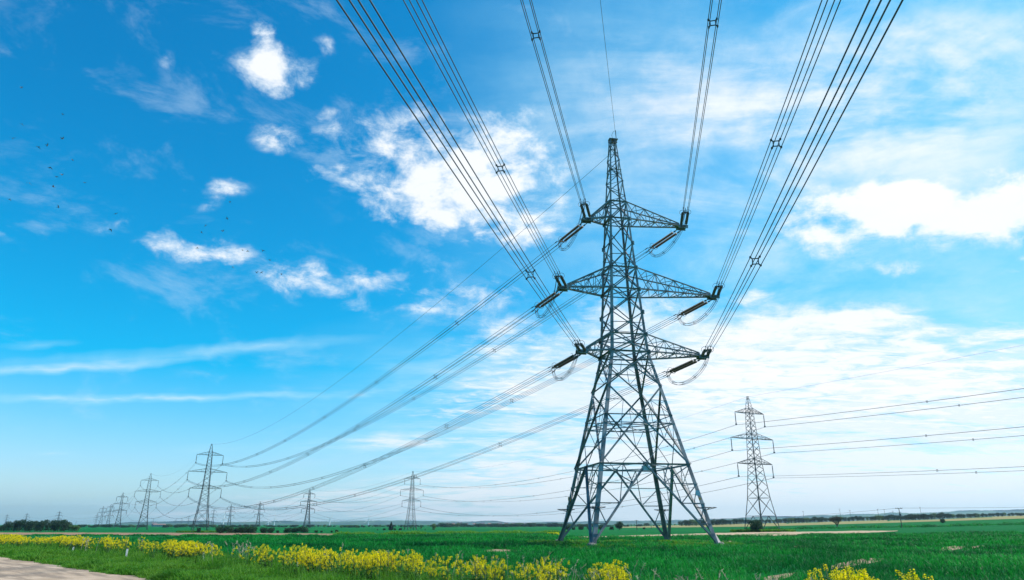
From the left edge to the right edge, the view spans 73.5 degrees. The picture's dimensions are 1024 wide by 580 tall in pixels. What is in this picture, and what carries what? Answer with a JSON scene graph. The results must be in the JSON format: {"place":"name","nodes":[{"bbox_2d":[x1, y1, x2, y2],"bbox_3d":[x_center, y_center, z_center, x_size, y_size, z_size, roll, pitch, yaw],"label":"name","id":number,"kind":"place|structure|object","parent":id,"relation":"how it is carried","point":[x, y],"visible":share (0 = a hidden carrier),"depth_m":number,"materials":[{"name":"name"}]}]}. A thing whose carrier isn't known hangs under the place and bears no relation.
{"place":"outdoors","nodes":[
{"label":"outdoors","id":0,"kind":"place"},
{"bbox_2d":[0,557,145,579],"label":"farm track path","id":1,"kind":"structure","parent":0,"point":[18,570],"depth_m":30.76,"materials":[{"name":"gravel"},{"name":"compacted dirt"}]},
{"bbox_2d":[0,532,330,535],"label":"ploughed strip ground","id":2,"kind":"structure","parent":0,"point":[20,533],"depth_m":317.77,"materials":[{"name":"soil"}]},
{"bbox_2d":[215,526,224,532],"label":"bush","id":3,"kind":"object","parent":2,"relation":"on","point":[218,529],"visible":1,"depth_m":324.81,"materials":[{"name":"green plant"}]},
{"bbox_2d":[224,526,233,532],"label":"bush","id":4,"kind":"object","parent":2,"relation":"on","point":[229,529],"visible":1,"depth_m":326.04,"materials":[{"name":"green plant"}]},
{"bbox_2d":[233,527,242,532],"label":"bush","id":5,"kind":"object","parent":2,"relation":"on","point":[237,530],"visible":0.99,"depth_m":327.87,"materials":[{"name":"green plant"}]},
{"bbox_2d":[239,527,247,532],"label":"bush","id":6,"kind":"object","parent":2,"relation":"on","point":[244,530],"visible":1,"depth_m":328.56,"materials":[{"name":"green plant"}]},
{"bbox_2d":[247,526,256,532],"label":"bush","id":7,"kind":"object","parent":2,"relation":"on","point":[251,529],"visible":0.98,"depth_m":330.10,"materials":[{"name":"green plant"}]},
{"bbox_2d":[0,542,519,579],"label":"verge grass","id":8,"kind":"structure","parent":0,"point":[149,569],"depth_m":30.88,"materials":[{"name":"plant"}]},
{"bbox_2d":[0,536,735,579],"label":"tall grass","id":9,"kind":"structure","parent":0,"point":[213,564],"depth_m":31.20,"materials":[{"name":"plant"}]},
{"bbox_2d":[176,529,796,531],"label":"tussock grass","id":10,"kind":"structure","parent":0,"point":[762,530],"depth_m":243.58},
{"bbox_2d":[0,517,1023,579],"bbox_3d":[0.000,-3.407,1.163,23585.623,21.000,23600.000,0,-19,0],"label":"ground","id":11,"kind":"structure","parent":0,"point":[607,531],"depth_m":398.95,"materials":[{"name":"plant"}]},
{"bbox_2d":[4,521,13,530],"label":"broadleaf tree","id":12,"kind":"object","parent":11,"relation":"on","point":[10,525],"visible":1,"depth_m":432.20,"materials":[{"name":"green plant"}]},
{"bbox_2d":[11,520,19,531],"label":"broadleaf tree","id":13,"kind":"object","parent":11,"relation":"on","point":[15,524],"visible":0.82,"depth_m":451.35,"materials":[{"name":"green plant"}]},
{"bbox_2d":[16,519,25,531],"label":"broadleaf tree","id":14,"kind":"object","parent":11,"relation":"on","point":[19,526],"visible":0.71,"depth_m":451.57,"materials":[{"name":"green plant"}]},
{"bbox_2d":[21,520,29,531],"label":"broadleaf tree","id":15,"kind":"object","parent":11,"relation":"on","point":[23,525],"visible":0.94,"depth_m":438.84,"materials":[{"name":"green plant"}]},
{"bbox_2d":[26,520,35,531],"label":"broadleaf tree","id":16,"kind":"object","parent":11,"relation":"on","point":[32,524],"visible":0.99,"depth_m":437.31,"materials":[{"name":"green plant"}]},
{"bbox_2d":[36,520,46,531],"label":"broadleaf tree","id":17,"kind":"object","parent":11,"relation":"on","point":[40,525],"visible":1,"depth_m":436.31,"materials":[{"name":"green plant"}]},
{"bbox_2d":[43,519,50,531],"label":"broadleaf tree","id":18,"kind":"object","parent":11,"relation":"on","point":[47,526],"visible":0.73,"depth_m":457.81,"materials":[{"name":"green plant"}]},
{"bbox_2d":[54,520,64,531],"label":"broadleaf tree","id":19,"kind":"object","parent":11,"relation":"on","point":[58,524],"visible":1,"depth_m":446.90,"materials":[{"name":"green plant"}]},
{"bbox_2d":[62,519,69,530],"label":"broadleaf tree","id":20,"kind":"object","parent":11,"relation":"on","point":[66,525],"visible":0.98,"depth_m":451.54,"materials":[{"name":"green plant"}]},
{"bbox_2d":[112,493,129,527],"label":"electricity pylon","id":21,"kind":"object","parent":11,"relation":"on","point":[119,510],"visible":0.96,"depth_m":1005.73,"materials":[{"name":"metal"}]},
{"bbox_2d":[134,474,160,529],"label":"electricity pylon","id":22,"kind":"object","parent":11,"relation":"on","point":[147,501],"visible":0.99,"depth_m":627.53,"materials":[{"name":"metal"}]},
{"bbox_2d":[0,533,373,536],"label":"rough grass","id":23,"kind":"structure","parent":11,"relation":"on","point":[140,535],"depth_m":222.04,"materials":[{"name":"green plant"}]},
{"bbox_2d":[0,534,413,574],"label":"rapeseed drift","id":24,"kind":"object","parent":11,"relation":"on","point":[305,557],"visible":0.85,"depth_m":35.93,"materials":[{"name":"yellow plant"}]},
{"bbox_2d":[187,444,226,530],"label":"electricity pylon","id":25,"kind":"object","parent":11,"relation":"on","point":[209,488],"visible":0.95,"depth_m":398.78,"materials":[{"name":"metal"}]},
{"bbox_2d":[225,504,234,524],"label":"electricity pylon","id":26,"kind":"object","parent":11,"relation":"on","point":[231,506],"visible":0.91,"depth_m":1598.33,"materials":[{"name":"metal"}]},
{"bbox_2d":[254,502,264,526],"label":"electricity pylon","id":27,"kind":"object","parent":11,"relation":"on","point":[259,515],"visible":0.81,"depth_m":1406.83,"materials":[{"name":"metal"}]},
{"bbox_2d":[260,527,267,532],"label":"bush","id":28,"kind":"object","parent":11,"relation":"on","point":[263,530],"visible":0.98,"depth_m":331.50,"materials":[{"name":"green plant"}]},
{"bbox_2d":[283,527,291,532],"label":"bush","id":29,"kind":"object","parent":11,"relation":"on","point":[287,530],"visible":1,"depth_m":334.63,"materials":[{"name":"green plant"}]},
{"bbox_2d":[291,527,298,532],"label":"bush","id":30,"kind":"object","parent":11,"relation":"on","point":[294,529],"visible":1,"depth_m":335.78,"materials":[{"name":"green plant"}]},
{"bbox_2d":[298,526,309,532],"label":"bush","id":31,"kind":"object","parent":11,"relation":"on","point":[303,529],"visible":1,"depth_m":336.39,"materials":[{"name":"green plant"}]},
{"bbox_2d":[300,490,316,527],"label":"electricity pylon","id":32,"kind":"object","parent":11,"relation":"on","point":[308,508],"visible":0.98,"depth_m":908.50,"materials":[{"name":"metal"}]},
{"bbox_2d":[327,552,340,573],"bbox_3d":[-6.881,10.739,26.392,0.519,1.197,0.480,-6,-20,18],"label":"rapeseed plant","id":33,"kind":"object","parent":11,"relation":"on","point":[334,564],"visible":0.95,"depth_m":26.46,"materials":[{"name":"green plant"}]},
{"bbox_2d":[349,553,362,573],"bbox_3d":[-5.885,10.443,25.546,0.542,1.209,0.533,16,-25,-42],"label":"rapeseed plant","id":34,"kind":"object","parent":11,"relation":"on","point":[355,561],"visible":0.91,"depth_m":25.57,"materials":[{"name":"yellow plant"}]},
{"bbox_2d":[356,556,366,577],"bbox_3d":[-5.583,10.434,25.400,0.461,1.126,0.489,5,-19,-14],"label":"rapeseed plant","id":35,"kind":"object","parent":11,"relation":"on","point":[361,566],"visible":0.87,"depth_m":25.44,"materials":[{"name":"yellow plant"}]},
{"bbox_2d":[369,555,379,577],"bbox_3d":[-4.988,10.226,24.858,0.394,1.175,0.627,2,-19,-6],"label":"rapeseed plant","id":36,"kind":"object","parent":11,"relation":"on","point":[374,564],"visible":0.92,"depth_m":24.87,"materials":[{"name":"yellow plant"}]},
{"bbox_2d":[373,553,384,577],"bbox_3d":[-4.794,10.170,24.844,0.494,1.293,0.682,10,-26,-25],"label":"rapeseed plant","id":37,"kind":"object","parent":11,"relation":"on","point":[382,558],"visible":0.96,"depth_m":24.87,"materials":[{"name":"yellow plant"}]},
{"bbox_2d":[394,557,404,578],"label":"rapeseed plant","id":38,"kind":"object","parent":11,"relation":"on","point":[400,565],"visible":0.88,"depth_m":24.95,"materials":[{"name":"yellow plant"}]},
{"bbox_2d":[397,550,407,577],"bbox_3d":[-4.164,10.454,25.739,0.507,1.327,0.700,8,-17,-10],"label":"rapeseed plant","id":39,"kind":"object","parent":11,"relation":"on","point":[402,561],"visible":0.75,"depth_m":25.70,"materials":[{"name":"yellow plant"}]},
{"bbox_2d":[400,472,423,529],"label":"electricity pylon","id":40,"kind":"object","parent":11,"relation":"on","point":[411,484],"visible":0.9,"depth_m":602.69,"materials":[{"name":"metal"}]},
{"bbox_2d":[68,538,811,579],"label":"grass stalks","id":41,"kind":"object","parent":11,"relation":"on","point":[246,546],"depth_m":21.90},
{"bbox_2d":[437,523,450,526],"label":"bush","id":42,"kind":"object","parent":11,"relation":"on","point":[444,525],"visible":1,"depth_m":1160.80,"materials":[{"name":"green plant"}]},
{"bbox_2d":[331,530,566,534],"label":"rough grass","id":43,"kind":"structure","parent":11,"relation":"on","point":[453,532],"depth_m":235.24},
{"bbox_2d":[441,562,457,579],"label":"rapeseed plant","id":44,"kind":"object","parent":11,"relation":"on","point":[447,571],"visible":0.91,"depth_m":21.91,"materials":[{"name":"yellow plant"}]},
{"bbox_2d":[449,554,462,576],"bbox_3d":[-1.795,9.565,23.076,0.492,1.286,0.678,-12,-23,19],"label":"rapeseed plant","id":45,"kind":"object","parent":11,"relation":"on","point":[456,564],"visible":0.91,"depth_m":23.13,"materials":[{"name":"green plant"}]},
{"bbox_2d":[453,559,467,579],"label":"rapeseed plant","id":46,"kind":"object","parent":11,"relation":"on","point":[460,569],"visible":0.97,"depth_m":21.60,"materials":[{"name":"yellow plant"}]},
{"bbox_2d":[466,556,482,579],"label":"rapeseed plant","id":47,"kind":"object","parent":11,"relation":"on","point":[475,570],"visible":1,"depth_m":21.37,"materials":[{"name":"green plant"}]},
{"bbox_2d":[478,560,491,579],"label":"rapeseed plant","id":48,"kind":"object","parent":11,"relation":"on","point":[485,562],"visible":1,"depth_m":21.32,"materials":[{"name":"yellow plant"}]},
{"bbox_2d":[498,561,511,578],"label":"rapeseed plant","id":49,"kind":"object","parent":11,"relation":"on","point":[503,569],"visible":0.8,"depth_m":22.88,"materials":[{"name":"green plant"}]},
{"bbox_2d":[18,530,1023,579],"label":"cereal crop","id":50,"kind":"object","parent":11,"relation":"on","point":[929,545],"visible":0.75,"depth_m":50.14,"materials":[{"name":"green plant"}]},
{"bbox_2d":[514,565,527,579],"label":"rapeseed plant","id":51,"kind":"object","parent":11,"relation":"on","point":[518,574],"visible":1,"depth_m":19.94,"materials":[{"name":"yellow plant"}]},
{"bbox_2d":[521,564,538,579],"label":"rapeseed plant","id":52,"kind":"object","parent":11,"relation":"on","point":[530,567],"visible":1,"depth_m":19.87,"materials":[{"name":"yellow plant"}]},
{"bbox_2d":[537,562,555,579],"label":"rapeseed plant","id":53,"kind":"object","parent":11,"relation":"on","point":[539,574],"visible":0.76,"depth_m":20.49,"materials":[{"name":"yellow plant"}]},
{"bbox_2d":[546,564,564,579],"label":"rapeseed plant","id":54,"kind":"object","parent":11,"relation":"on","point":[563,572],"visible":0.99,"depth_m":19.31,"materials":[{"name":"yellow plant"}]},
{"bbox_2d":[592,563,609,579],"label":"rapeseed plant","id":55,"kind":"object","parent":11,"relation":"on","point":[600,571],"visible":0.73,"depth_m":20.00,"materials":[{"name":"yellow plant"}]},
{"bbox_2d":[606,565,624,579],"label":"rapeseed plant","id":56,"kind":"object","parent":11,"relation":"on","point":[622,576],"visible":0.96,"depth_m":17.65,"materials":[{"name":"yellow plant"}]},
{"bbox_2d":[615,521,622,529],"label":"round tree","id":57,"kind":"object","parent":11,"relation":"on","point":[619,525],"visible":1,"depth_m":448.17,"materials":[{"name":"green plant"}]},
{"bbox_2d":[531,130,724,546],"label":"electricity pylon","id":58,"kind":"object","parent":11,"relation":"on","point":[594,534],"visible":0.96,"depth_m":79.63,"materials":[{"name":"metal"}]},
{"bbox_2d":[186,308,533,486],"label":"conductor bundle","id":59,"kind":"object","parent":58,"relation":"hanging from","point":[393,401],"visible":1,"depth_m":120.40,"materials":[{"name":"metal"}]},
{"bbox_2d":[190,368,550,508],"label":"conductor bundle","id":60,"kind":"object","parent":58,"relation":"hanging from","point":[397,448],"visible":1,"depth_m":119.94,"materials":[{"name":"metal"}]},
{"bbox_2d":[195,243,557,465],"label":"conductor bundle","id":61,"kind":"object","parent":58,"relation":"hanging from","point":[403,360],"visible":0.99,"depth_m":129.07,"materials":[{"name":"metal"}]},
{"bbox_2d":[224,154,609,443],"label":"earth wire","id":62,"kind":"object","parent":58,"relation":"attached to","point":[446,295],"visible":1,"depth_m":125.43,"materials":[{"name":"metal"}]},
{"bbox_2d":[225,250,647,466],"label":"conductor bundle","id":63,"kind":"object","parent":58,"relation":"hanging from","point":[459,369],"visible":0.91,"depth_m":133.71,"materials":[{"name":"metal"}]},
{"bbox_2d":[221,373,665,509],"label":"conductor bundle","id":64,"kind":"object","parent":58,"relation":"hanging from","point":[464,456],"visible":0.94,"depth_m":126.73,"materials":[{"name":"metal"}]},
{"bbox_2d":[227,316,676,487],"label":"conductor bundle","id":65,"kind":"object","parent":58,"relation":"hanging from","point":[478,414],"visible":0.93,"depth_m":130.79,"materials":[{"name":"metal"}]},
{"bbox_2d":[336,0,579,344],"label":"conductor bundle","id":66,"kind":"object","parent":58,"relation":"attached to","point":[353,6],"visible":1,"depth_m":24.79,"materials":[{"name":"metal"}]},
{"bbox_2d":[403,0,558,274],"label":"conductor bundle","id":67,"kind":"object","parent":58,"relation":"attached to","point":[476,118],"visible":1,"depth_m":39.09,"materials":[{"name":"metal"}]},
{"bbox_2d":[535,275,558,317],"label":"jumper loop","id":68,"kind":"object","parent":58,"relation":"hanging from","point":[551,299],"visible":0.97,"depth_m":76.61,"materials":[{"name":"metal"}]},
{"bbox_2d":[520,0,584,200],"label":"conductor bundle","id":69,"kind":"object","parent":58,"relation":"attached to","point":[533,38],"visible":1,"depth_m":51.62,"materials":[{"name":"metal"}]},
{"bbox_2d":[552,342,578,380],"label":"jumper loop","id":70,"kind":"object","parent":58,"relation":"hanging from","point":[556,377],"visible":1,"depth_m":75.19,"materials":[{"name":"metal"}]},
{"bbox_2d":[558,202,584,250],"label":"jumper loop","id":71,"kind":"object","parent":58,"relation":"hanging from","point":[581,219],"visible":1,"depth_m":80.18,"materials":[{"name":"metal"}]},
{"bbox_2d":[600,0,615,135],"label":"earth wire","id":72,"kind":"object","parent":58,"relation":"attached to","point":[607,64],"visible":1,"depth_m":71.70,"materials":[{"name":"metal"}]},
{"bbox_2d":[649,210,686,256],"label":"jumper loop","id":73,"kind":"object","parent":58,"relation":"hanging from","point":[674,242],"visible":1,"depth_m":82.73,"materials":[{"name":"metal"}]},
{"bbox_2d":[667,350,709,384],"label":"jumper loop","id":74,"kind":"object","parent":58,"relation":"hanging from","point":[695,377],"visible":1,"depth_m":78.10,"materials":[{"name":"metal"}]},
{"bbox_2d":[678,284,720,325],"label":"jumper loop","id":75,"kind":"object","parent":58,"relation":"hanging from","point":[706,311],"visible":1,"depth_m":80.73,"materials":[{"name":"metal"}]},
{"bbox_2d":[683,0,721,211],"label":"conductor bundle","id":76,"kind":"object","parent":58,"relation":"attached to","point":[715,20],"visible":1,"depth_m":51.33,"materials":[{"name":"metal"}]},
{"bbox_2d":[717,0,840,284],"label":"conductor bundle","id":77,"kind":"object","parent":58,"relation":"attached to","point":[773,142],"visible":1,"depth_m":38.65,"materials":[{"name":"metal"}]},
{"bbox_2d":[706,0,903,350],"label":"conductor bundle","id":78,"kind":"object","parent":58,"relation":"attached to","point":[865,32],"visible":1,"depth_m":24.48,"materials":[{"name":"metal"}]},
{"bbox_2d":[730,396,779,528],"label":"electricity pylon","id":79,"kind":"object","parent":11,"relation":"on","point":[746,412],"visible":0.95,"depth_m":257.70,"materials":[{"name":"metal"}]},
{"bbox_2d":[404,451,728,501],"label":"conductor bundle","id":80,"kind":"object","parent":79,"relation":"hanging from","point":[561,491],"visible":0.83,"depth_m":379.98,"materials":[{"name":"metal"}]},
{"bbox_2d":[406,425,733,487],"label":"conductor bundle","id":81,"kind":"object","parent":79,"relation":"hanging from","point":[567,472],"visible":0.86,"depth_m":376.27,"materials":[{"name":"metal"}]},
{"bbox_2d":[404,477,736,515],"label":"conductor bundle","id":82,"kind":"object","parent":79,"relation":"hanging from","point":[584,507],"visible":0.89,"depth_m":326.81,"materials":[{"name":"metal"}]},
{"bbox_2d":[416,397,745,471],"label":"earth wire","id":83,"kind":"object","parent":79,"relation":"attached to","point":[576,448],"visible":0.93,"depth_m":379.31,"materials":[{"name":"metal"}]},
{"bbox_2d":[426,427,764,487],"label":"conductor bundle","id":84,"kind":"object","parent":79,"relation":"hanging from","point":[621,466],"visible":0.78,"depth_m":342.00,"materials":[{"name":"metal"}]},
{"bbox_2d":[423,478,772,515],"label":"conductor bundle","id":85,"kind":"object","parent":79,"relation":"hanging from","point":[623,506],"visible":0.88,"depth_m":331.93,"materials":[{"name":"metal"}]},
{"bbox_2d":[425,453,773,501],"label":"conductor bundle","id":86,"kind":"object","parent":79,"relation":"hanging from","point":[612,489],"visible":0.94,"depth_m":346.37,"materials":[{"name":"metal"}]},
{"bbox_2d":[733,427,1018,450],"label":"conductor bundle","id":87,"kind":"object","parent":79,"relation":"attached to","point":[883,439],"visible":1,"depth_m":198.66,"materials":[{"name":"metal"}]},
{"bbox_2d":[738,388,1023,424],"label":"conductor bundle","id":88,"kind":"object","parent":79,"relation":"attached to","point":[890,406],"visible":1,"depth_m":202.78,"materials":[{"name":"metal"}]},
{"bbox_2d":[749,346,1015,396],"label":"earth wire","id":89,"kind":"object","parent":79,"relation":"attached to","point":[891,370],"visible":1,"depth_m":210.76,"materials":[{"name":"metal"}]},
{"bbox_2d":[744,466,1023,476],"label":"conductor bundle","id":90,"kind":"object","parent":79,"relation":"attached to","point":[936,470],"visible":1,"depth_m":200.61,"materials":[{"name":"metal"}]},
{"bbox_2d":[769,397,1023,426],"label":"conductor bundle","id":91,"kind":"object","parent":79,"relation":"attached to","point":[906,411],"visible":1,"depth_m":212.33,"materials":[{"name":"metal"}]},
{"bbox_2d":[783,435,1023,452],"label":"conductor bundle","id":92,"kind":"object","parent":79,"relation":"attached to","point":[908,444],"visible":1,"depth_m":216.20,"materials":[{"name":"metal"}]},
{"bbox_2d":[798,470,1023,477],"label":"conductor bundle","id":93,"kind":"object","parent":79,"relation":"attached to","point":[975,472],"visible":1,"depth_m":210.38,"materials":[{"name":"metal"}]},
{"bbox_2d":[749,519,762,530],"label":"bush","id":94,"kind":"object","parent":11,"relation":"on","point":[756,524],"visible":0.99,"depth_m":242.82,"materials":[{"name":"green plant"}]},
{"bbox_2d":[764,573,793,579],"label":"bare soil ground","id":95,"kind":"structure","parent":11,"relation":"on","point":[778,576],"depth_m":29.92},
{"bbox_2d":[813,563,838,579],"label":"rapeseed plant","id":96,"kind":"object","parent":11,"relation":"on","point":[825,568],"visible":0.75,"depth_m":16.78,"materials":[{"name":"yellow plant"}]},
{"bbox_2d":[829,516,842,526],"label":"bare tree","id":97,"kind":"object","parent":11,"relation":"on","point":[837,519],"visible":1,"depth_m":358.33,"materials":[{"name":"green plant"}]},
{"bbox_2d":[839,565,866,578],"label":"rapeseed plant","id":98,"kind":"object","parent":11,"relation":"on","point":[849,571],"visible":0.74,"depth_m":15.81,"materials":[{"name":"yellow plant"}]},
{"bbox_2d":[842,570,867,579],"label":"rapeseed plant","id":99,"kind":"object","parent":11,"relation":"on","point":[862,574],"visible":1,"depth_m":13.89,"materials":[{"name":"yellow plant"}]},
{"bbox_2d":[831,558,880,568],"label":"bare soil ground","id":100,"kind":"structure","parent":11,"relation":"on","point":[847,564],"depth_m":39.32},
{"bbox_2d":[742,522,1023,528],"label":"rough grass","id":101,"kind":"structure","parent":11,"relation":"on","point":[911,526],"depth_m":337.40,"materials":[{"name":"green plant"}]},
{"bbox_2d":[909,569,933,579],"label":"rapeseed plant","id":102,"kind":"object","parent":11,"relation":"on","point":[916,574],"visible":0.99,"depth_m":14.35,"materials":[{"name":"yellow plant"}]},
{"bbox_2d":[0,0,1023,524],"label":"sky","id":103,"kind":"structure","parent":0,"point":[131,350],"materials":[{"name":"blue"}]},
{"bbox_2d":[99,509,1023,524],"bbox_3d":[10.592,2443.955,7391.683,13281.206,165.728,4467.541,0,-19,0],"label":"hills","id":104,"kind":"structure","parent":0,"point":[402,522],"depth_m":7586.09,"materials":[{"name":"plant"}]},
{"bbox_2d":[527,539,757,548],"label":"tussock grass","id":105,"kind":"structure","parent":0,"point":[675,542],"depth_m":73.08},
{"bbox_2d":[579,531,889,536],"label":"bare earth ground","id":106,"kind":"structure","parent":0,"point":[794,533],"depth_m":198.68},
{"bbox_2d":[622,516,1023,527],"bbox_3d":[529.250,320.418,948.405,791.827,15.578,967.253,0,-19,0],"label":"ripening field ground","id":107,"kind":"structure","parent":0,"point":[873,521],"depth_m":632.32,"materials":[{"name":"plant"}]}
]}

